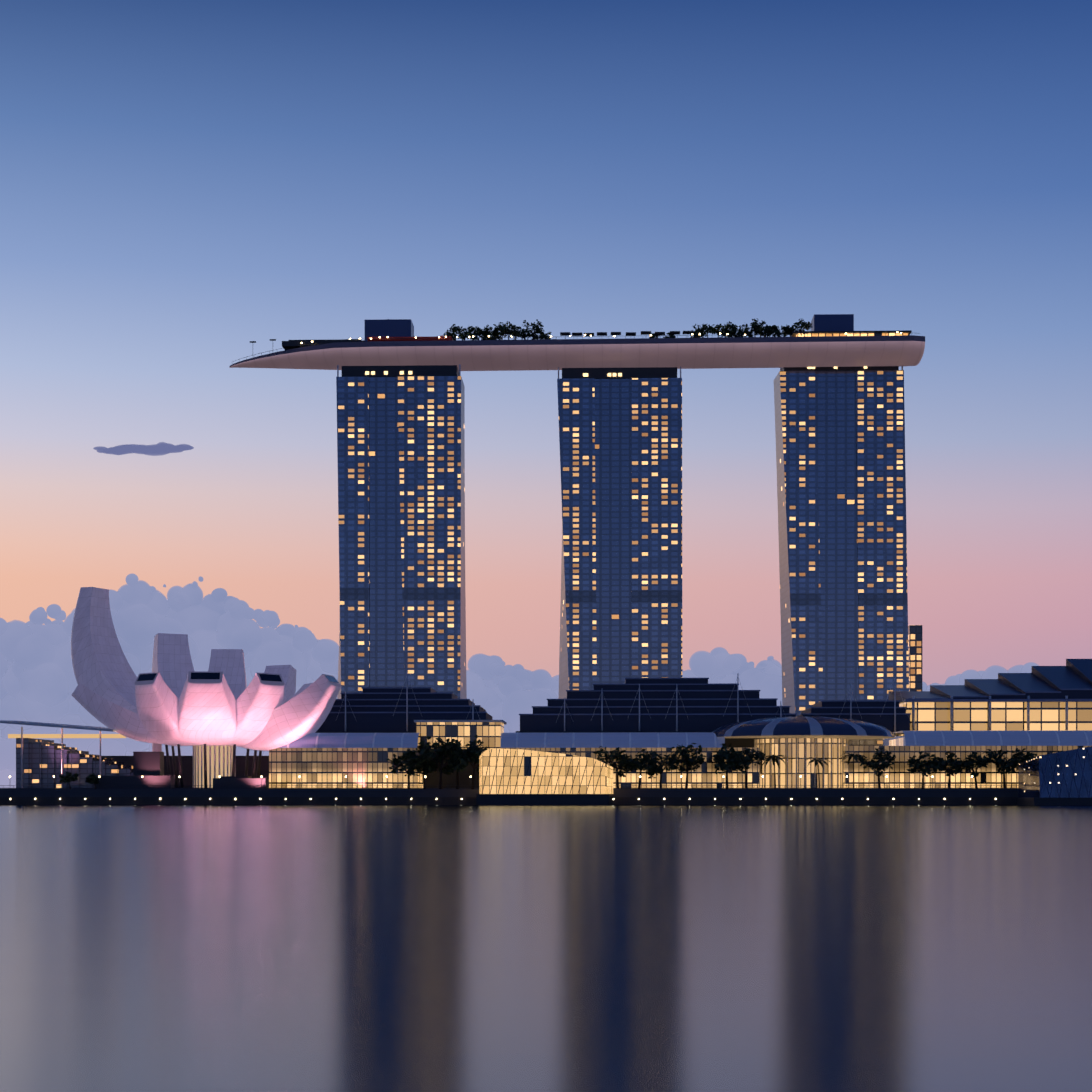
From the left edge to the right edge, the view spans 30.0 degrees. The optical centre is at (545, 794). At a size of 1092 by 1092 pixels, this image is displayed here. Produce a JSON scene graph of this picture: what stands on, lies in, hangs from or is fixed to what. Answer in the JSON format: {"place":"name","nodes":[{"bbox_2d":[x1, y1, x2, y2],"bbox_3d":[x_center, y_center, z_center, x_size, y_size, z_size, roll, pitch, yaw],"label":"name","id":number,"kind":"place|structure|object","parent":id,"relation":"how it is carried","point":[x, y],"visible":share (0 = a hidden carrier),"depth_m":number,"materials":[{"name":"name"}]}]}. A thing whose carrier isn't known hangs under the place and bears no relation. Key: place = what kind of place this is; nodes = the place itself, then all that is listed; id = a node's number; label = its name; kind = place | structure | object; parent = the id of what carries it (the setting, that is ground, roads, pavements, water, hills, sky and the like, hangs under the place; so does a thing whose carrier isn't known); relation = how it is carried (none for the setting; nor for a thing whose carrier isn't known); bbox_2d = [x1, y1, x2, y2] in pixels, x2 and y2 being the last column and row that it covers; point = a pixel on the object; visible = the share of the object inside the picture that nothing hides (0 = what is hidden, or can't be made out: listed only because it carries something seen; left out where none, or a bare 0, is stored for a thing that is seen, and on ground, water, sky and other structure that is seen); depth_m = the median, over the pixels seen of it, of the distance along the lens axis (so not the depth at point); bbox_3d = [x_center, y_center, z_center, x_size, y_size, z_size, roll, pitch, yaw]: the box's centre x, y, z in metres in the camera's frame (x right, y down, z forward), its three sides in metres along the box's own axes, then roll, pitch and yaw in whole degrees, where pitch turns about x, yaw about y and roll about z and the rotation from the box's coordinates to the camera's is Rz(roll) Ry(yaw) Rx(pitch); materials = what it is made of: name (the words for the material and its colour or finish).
{"place":"outdoors","nodes":[
{"label":"outdoors","id":0,"kind":"place"},
{"bbox_2d":[0,769,15,787],"bbox_3d":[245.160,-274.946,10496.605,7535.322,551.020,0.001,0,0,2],"label":"cloud","id":1,"kind":"structure","parent":0,"point":[5,774],"depth_m":10584.40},
{"bbox_2d":[93,442,193,454],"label":"cloud","id":2,"kind":"structure","parent":0,"point":[162,448],"depth_m":9038.20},
{"bbox_2d":[0,574,338,770],"bbox_3d":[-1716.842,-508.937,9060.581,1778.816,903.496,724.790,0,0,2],"label":"cloud","id":3,"kind":"structure","parent":0,"point":[38,682],"depth_m":8814.21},
{"bbox_2d":[0,788,1017,804],"bbox_3d":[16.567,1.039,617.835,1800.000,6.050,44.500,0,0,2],"label":"quay promenade","id":4,"kind":"structure","parent":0,"point":[620,796],"depth_m":598.30,"materials":[{"name":"grey concrete"}]},
{"bbox_2d":[59,771,78,788],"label":"promenade tree","id":5,"kind":"object","parent":4,"relation":"on","point":[68,778],"visible":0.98,"depth_m":615.14,"materials":[{"name":"green plant"}]},
{"bbox_2d":[85,773,98,788],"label":"promenade tree","id":6,"kind":"object","parent":4,"relation":"on","point":[92,778],"visible":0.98,"depth_m":616.16,"materials":[{"name":"green plant"}]},
{"bbox_2d":[96,743,271,788],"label":"museum base","id":7,"kind":"object","parent":4,"relation":"on","point":[206,765],"visible":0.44,"depth_m":646.40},
{"bbox_2d":[386,749,426,788],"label":"promenade tree","id":8,"kind":"object","parent":4,"relation":"on","point":[408,754],"visible":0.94,"depth_m":619.76,"materials":[{"name":"green plant"}]},
{"bbox_2d":[406,743,444,788],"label":"promenade tree","id":9,"kind":"object","parent":4,"relation":"on","point":[434,757],"visible":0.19,"depth_m":622.96,"materials":[{"name":"green plant"}]},
{"bbox_2d":[416,736,469,788],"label":"promenade tree","id":10,"kind":"object","parent":4,"relation":"on","point":[426,753],"visible":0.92,"depth_m":618.07,"materials":[{"name":"green plant"}]},
{"bbox_2d":[432,734,483,788],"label":"promenade tree","id":11,"kind":"object","parent":4,"relation":"on","point":[449,770],"visible":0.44,"depth_m":624.06,"materials":[{"name":"green plant"}]},
{"bbox_2d":[448,747,486,788],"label":"promenade tree","id":12,"kind":"object","parent":4,"relation":"on","point":[477,753],"visible":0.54,"depth_m":621.21,"materials":[{"name":"green plant"}]},
{"bbox_2d":[10,798,995,799],"bbox_3d":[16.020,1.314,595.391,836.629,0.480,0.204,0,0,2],"label":"quay edge lamps","id":13,"kind":"object","parent":4,"relation":"attached to","point":[461,798],"visible":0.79,"depth_m":596.72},
{"bbox_2d":[0,785,1017,788],"bbox_3d":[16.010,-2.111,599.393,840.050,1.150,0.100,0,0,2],"label":"promenade railing","id":14,"kind":"object","parent":4,"relation":"on","point":[478,785],"visible":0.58,"depth_m":600.71,"materials":[{"name":"grey metal"}]},
{"bbox_2d":[99,777,932,788],"bbox_3d":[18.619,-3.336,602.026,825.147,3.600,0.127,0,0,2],"label":"street lamps","id":15,"kind":"object","parent":4,"relation":"on","point":[425,783],"visible":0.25,"depth_m":604.61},
{"bbox_2d":[9,775,972,777],"bbox_3d":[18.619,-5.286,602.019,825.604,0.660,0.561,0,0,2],"label":"promenade lamp heads","id":16,"kind":"object","parent":15,"relation":"attached to","point":[470,776],"visible":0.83,"depth_m":603.50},
{"bbox_2d":[476,748,612,804],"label":"glass pavilion","id":17,"kind":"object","parent":4,"relation":"on","point":[517,777],"visible":0.98,"depth_m":588.06,"materials":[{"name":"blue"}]},
{"bbox_2d":[593,746,632,787],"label":"promenade tree","id":18,"kind":"object","parent":4,"relation":"on","point":[614,754],"visible":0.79,"depth_m":626.85,"materials":[{"name":"green plant"}]},
{"bbox_2d":[621,749,657,788],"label":"promenade tree","id":19,"kind":"object","parent":4,"relation":"on","point":[641,764],"visible":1,"depth_m":620.60,"materials":[{"name":"green plant"}]},
{"bbox_2d":[646,753,678,787],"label":"promenade tree","id":20,"kind":"object","parent":4,"relation":"on","point":[656,769],"visible":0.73,"depth_m":628.28,"materials":[{"name":"green plant"}]},
{"bbox_2d":[666,743,706,788],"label":"promenade tree","id":21,"kind":"object","parent":4,"relation":"on","point":[688,762],"visible":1,"depth_m":624.44,"materials":[{"name":"green plant"}]},
{"bbox_2d":[712,743,754,788],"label":"promenade tree","id":22,"kind":"object","parent":4,"relation":"on","point":[721,756],"visible":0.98,"depth_m":618.78,"materials":[{"name":"green plant"}]},
{"bbox_2d":[729,748,765,787],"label":"promenade tree","id":23,"kind":"object","parent":4,"relation":"on","point":[760,755],"visible":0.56,"depth_m":627.74,"materials":[{"name":"green plant"}]},
{"bbox_2d":[760,755,789,787],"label":"palm tree","id":24,"kind":"object","parent":4,"relation":"on","point":[775,758],"visible":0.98,"depth_m":631.34,"materials":[{"name":"green plant"}]},
{"bbox_2d":[804,757,829,787],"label":"palm tree","id":25,"kind":"object","parent":4,"relation":"on","point":[817,761],"visible":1,"depth_m":625.01,"materials":[{"name":"green plant"}]},
{"bbox_2d":[840,753,866,787],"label":"palm tree","id":26,"kind":"object","parent":4,"relation":"on","point":[851,755],"visible":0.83,"depth_m":628.67,"materials":[{"name":"green plant"}]},
{"bbox_2d":[853,747,895,787],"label":"promenade tree","id":27,"kind":"object","parent":4,"relation":"on","point":[872,764],"visible":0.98,"depth_m":624.65,"materials":[{"name":"green plant"}]},
{"bbox_2d":[906,751,945,788],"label":"promenade tree","id":28,"kind":"object","parent":4,"relation":"on","point":[919,765],"visible":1,"depth_m":621.55,"materials":[{"name":"green plant"}]},
{"bbox_2d":[928,751,963,787],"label":"promenade tree","id":29,"kind":"object","parent":4,"relation":"on","point":[953,764],"visible":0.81,"depth_m":625.19,"materials":[{"name":"green plant"}]},
{"bbox_2d":[960,752,989,788],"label":"promenade tree","id":30,"kind":"object","parent":4,"relation":"on","point":[980,762],"visible":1,"depth_m":620.70,"materials":[{"name":"green plant"}]},
{"bbox_2d":[982,749,1020,787],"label":"promenade tree","id":31,"kind":"object","parent":4,"relation":"on","point":[1004,763],"visible":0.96,"depth_m":622.15,"materials":[{"name":"green plant"}]},
{"bbox_2d":[1011,747,1036,765],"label":"promenade tree","id":32,"kind":"object","parent":4,"relation":"on","point":[1022,756],"visible":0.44,"depth_m":620.49,"materials":[{"name":"green plant"}]},
{"bbox_2d":[0,805,1091,1091],"bbox_3d":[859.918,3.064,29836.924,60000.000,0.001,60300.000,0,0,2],"label":"bay water","id":33,"kind":"structure","parent":0,"point":[544,947],"depth_m":40.54,"materials":[{"name":"liquid"}]},
{"bbox_2d":[1017,746,1091,804],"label":"glass pavilion","id":34,"kind":"structure","parent":33,"relation":"in","point":[1062,778],"depth_m":571.47,"materials":[{"name":"blue glass"}]},
{"bbox_2d":[229,335,924,370],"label":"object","id":35,"kind":"structure","parent":0,"point":[688,353],"depth_m":874.39,"materials":[{"name":"grey metal"}]},
{"bbox_2d":[446,324,463,339],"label":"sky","id":36,"kind":"structure","parent":35,"relation":"on","point":[454,329],"depth_m":877.38,"materials":[{"name":"plant"}]},
{"bbox_2d":[456,326,473,339],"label":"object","id":37,"kind":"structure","parent":35,"relation":"on","point":[463,336],"depth_m":879.21,"materials":[{"name":"plant"}]},
{"bbox_2d":[464,326,482,339],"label":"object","id":38,"kind":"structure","parent":35,"relation":"on","point":[474,330],"depth_m":877.30,"materials":[{"name":"plant"}]},
{"bbox_2d":[474,328,489,339],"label":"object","id":39,"kind":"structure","parent":35,"relation":"on","point":[476,334],"depth_m":881.69,"materials":[{"name":"plant"}]},
{"bbox_2d":[481,325,497,339],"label":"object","id":40,"kind":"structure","parent":35,"relation":"on","point":[487,334],"depth_m":881.41,"materials":[{"name":"plant"}]},
{"bbox_2d":[485,328,501,339],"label":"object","id":41,"kind":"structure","parent":35,"relation":"on","point":[497,332],"depth_m":882.45,"materials":[{"name":"plant"}]},
{"bbox_2d":[490,324,512,339],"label":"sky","id":42,"kind":"structure","parent":35,"relation":"on","point":[494,334],"depth_m":881.72,"materials":[{"name":"plant"}]},
{"bbox_2d":[496,321,518,339],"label":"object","id":43,"kind":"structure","parent":35,"relation":"on","point":[504,329],"depth_m":875.53,"materials":[{"name":"plant"}]},
{"bbox_2d":[507,327,522,339],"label":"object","id":44,"kind":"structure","parent":35,"relation":"on","point":[517,333],"depth_m":876.62,"materials":[{"name":"plant"}]},
{"bbox_2d":[515,328,531,339],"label":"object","id":45,"kind":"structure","parent":35,"relation":"on","point":[524,335],"depth_m":879.99,"materials":[{"name":"plant"}]},
{"bbox_2d":[523,319,543,339],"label":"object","id":46,"kind":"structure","parent":35,"relation":"on","point":[537,330],"depth_m":878.32,"materials":[{"name":"plant"}]},
{"bbox_2d":[530,329,544,339],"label":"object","id":47,"kind":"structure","parent":35,"relation":"on","point":[538,336],"depth_m":881.54,"materials":[{"name":"plant"}]},
{"bbox_2d":[541,332,551,338],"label":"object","id":48,"kind":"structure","parent":35,"relation":"on","point":[546,336],"depth_m":880.37,"materials":[{"name":"plant"}]},
{"bbox_2d":[233,330,911,361],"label":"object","id":49,"kind":"structure","parent":35,"relation":"on","point":[290,344],"depth_m":874.89,"materials":[{"name":"grey metal"}]},
{"bbox_2d":[301,332,901,343],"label":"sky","id":50,"kind":"structure","parent":35,"relation":"on","point":[550,336],"depth_m":872.07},
{"bbox_2d":[690,324,706,337],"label":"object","id":51,"kind":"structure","parent":35,"relation":"on","point":[696,332],"depth_m":879.77,"materials":[{"name":"plant"}]},
{"bbox_2d":[699,324,713,337],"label":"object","id":52,"kind":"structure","parent":35,"relation":"on","point":[703,331],"depth_m":875.98,"materials":[{"name":"plant"}]},
{"bbox_2d":[709,323,728,337],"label":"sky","id":53,"kind":"structure","parent":35,"relation":"on","point":[717,330],"depth_m":873.94,"materials":[{"name":"plant"}]},
{"bbox_2d":[719,329,732,337],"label":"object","id":54,"kind":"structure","parent":35,"relation":"on","point":[724,334],"depth_m":877.63,"materials":[{"name":"plant"}]},
{"bbox_2d":[721,321,744,336],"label":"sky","id":55,"kind":"structure","parent":35,"relation":"on","point":[732,328],"depth_m":877.80,"materials":[{"name":"plant"}]},
{"bbox_2d":[740,327,753,336],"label":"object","id":56,"kind":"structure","parent":35,"relation":"on","point":[746,333],"depth_m":879.98,"materials":[{"name":"plant"}]},
{"bbox_2d":[742,319,764,336],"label":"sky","id":57,"kind":"structure","parent":35,"relation":"on","point":[754,329],"depth_m":874.52,"materials":[{"name":"plant"}]},
{"bbox_2d":[751,320,772,336],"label":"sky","id":58,"kind":"structure","parent":35,"relation":"on","point":[766,328],"depth_m":875.10,"materials":[{"name":"plant"}]},
{"bbox_2d":[763,325,779,336],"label":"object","id":59,"kind":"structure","parent":35,"relation":"on","point":[774,327],"depth_m":880.39,"materials":[{"name":"plant"}]},
{"bbox_2d":[773,325,790,336],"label":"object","id":60,"kind":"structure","parent":35,"relation":"on","point":[785,330],"depth_m":877.74,"materials":[{"name":"plant"}]},
{"bbox_2d":[783,325,797,336],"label":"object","id":61,"kind":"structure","parent":35,"relation":"on","point":[790,329],"depth_m":882.12,"materials":[{"name":"plant"}]},
{"bbox_2d":[791,319,811,335],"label":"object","id":62,"kind":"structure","parent":35,"relation":"on","point":[805,325],"depth_m":873.73,"materials":[{"name":"plant"}]},
{"bbox_2d":[365,314,853,341],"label":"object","id":63,"kind":"structure","parent":0,"point":[405,327],"depth_m":885.43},
{"bbox_2d":[466,647,781,732],"bbox_3d":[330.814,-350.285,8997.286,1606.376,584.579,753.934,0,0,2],"label":"cloud","id":64,"kind":"structure","parent":0,"point":[497,689],"depth_m":8777.61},
{"bbox_2d":[663,332,675,337],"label":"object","id":65,"kind":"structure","parent":0,"point":[668,333],"depth_m":881.54,"materials":[{"name":"plant"}]},
{"bbox_2d":[922,662,1038,690],"bbox_3d":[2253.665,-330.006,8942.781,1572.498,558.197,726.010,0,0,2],"label":"cloud","id":66,"kind":"structure","parent":0,"point":[991,672],"depth_m":8681.91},
{"label":"land","id":67,"kind":"structure","parent":0,"visible":0},
{"bbox_2d":[0,720,132,787],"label":"building","id":68,"kind":"structure","parent":67,"relation":"on","point":[41,762],"depth_m":646.42,"materials":[{"name":"blue glass"}]},
{"bbox_2d":[71,587,341,750],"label":"lotus-shaped museum","id":69,"kind":"structure","parent":67,"relation":"on","point":[173,698],"depth_m":639.46,"materials":[{"name":"white concrete"}]},
{"bbox_2d":[269,748,422,787],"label":"building facade","id":70,"kind":"structure","parent":67,"relation":"on","point":[333,766],"depth_m":643.49,"materials":[{"name":"yellow glass"}]},
{"bbox_2d":[278,733,418,747],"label":"canopy","id":71,"kind":"object","parent":70,"relation":"on","point":[360,740],"visible":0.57,"depth_m":643.29,"materials":[{"name":"blue glass"}]},
{"bbox_2d":[336,364,466,698],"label":"hotel tower","id":72,"kind":"structure","parent":67,"relation":"on","point":[401,473],"depth_m":867.91,"materials":[{"name":"blue glass"}]},
{"bbox_2d":[365,371,411,374],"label":"lit windows","id":73,"kind":"structure","parent":72,"relation":"attached to","point":[385,372],"depth_m":869.42,"materials":[{"name":"yellow glass"}]},
{"bbox_2d":[315,731,776,787],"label":"shopping mall building","id":74,"kind":"structure","parent":67,"relation":"on","point":[464,777],"depth_m":664.32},
{"bbox_2d":[317,672,491,730],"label":"building roof","id":75,"kind":"structure","parent":74,"relation":"on","point":[385,708],"depth_m":672.50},
{"bbox_2d":[414,720,506,748],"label":"pavilion","id":76,"kind":"structure","parent":74,"relation":"on","point":[487,732],"depth_m":655.33,"materials":[{"name":"yellow glass"}]},
{"bbox_2d":[519,675,796,730],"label":"building roof","id":77,"kind":"structure","parent":74,"relation":"on","point":[666,704],"depth_m":670.72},
{"bbox_2d":[557,366,681,698],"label":"hotel tower","id":78,"kind":"structure","parent":67,"relation":"on","point":[620,439],"depth_m":879.20,"materials":[{"name":"blue glass"}]},
{"bbox_2d":[583,373,621,376],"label":"lit windows","id":79,"kind":"structure","parent":78,"relation":"attached to","point":[586,374],"depth_m":880.58,"materials":[{"name":"yellow glass"}]},
{"bbox_2d":[501,748,758,787],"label":"glass facade","id":80,"kind":"structure","parent":67,"relation":"on","point":[704,774],"depth_m":646.38,"materials":[{"name":"yellow glass"}]},
{"bbox_2d":[501,732,724,747],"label":"canopy","id":81,"kind":"object","parent":80,"relation":"on","point":[613,740],"visible":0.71,"depth_m":647.20,"materials":[{"name":"blue glass"}]},
{"bbox_2d":[713,717,894,787],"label":"rotunda","id":82,"kind":"structure","parent":67,"relation":"on","point":[798,741],"depth_m":643.07,"materials":[{"name":"yellow glass"}]},
{"bbox_2d":[796,678,911,735],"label":"stepped roof","id":83,"kind":"structure","parent":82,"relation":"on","point":[891,715],"depth_m":689.88,"materials":[{"name":"black"}]},
{"bbox_2d":[774,366,908,745],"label":"hotel tower","id":84,"kind":"structure","parent":67,"relation":"on","point":[841,469],"depth_m":892.42,"materials":[{"name":"blue glass"}]},
{"bbox_2d":[807,366,866,368],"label":"lit windows","id":85,"kind":"structure","parent":84,"relation":"attached to","point":[865,367],"depth_m":893.98,"materials":[{"name":"yellow glass"}]},
{"bbox_2d":[908,625,921,690],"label":"back block","id":86,"kind":"structure","parent":67,"relation":"on","point":[915,653],"depth_m":994.52,"materials":[{"name":"yellow glass"}]},
{"bbox_2d":[844,746,1090,787],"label":"glass facade","id":87,"kind":"structure","parent":67,"relation":"on","point":[898,774],"depth_m":644.07,"materials":[{"name":"yellow glass"}]},
{"bbox_2d":[893,730,1091,745],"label":"canopy","id":88,"kind":"object","parent":87,"relation":"on","point":[1003,738],"visible":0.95,"depth_m":643.62,"materials":[{"name":"blue glass"}]},
{"bbox_2d":[883,659,1091,745],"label":"convention center","id":89,"kind":"structure","parent":67,"relation":"on","point":[1048,698],"depth_m":695.45,"materials":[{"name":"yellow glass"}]}
]}

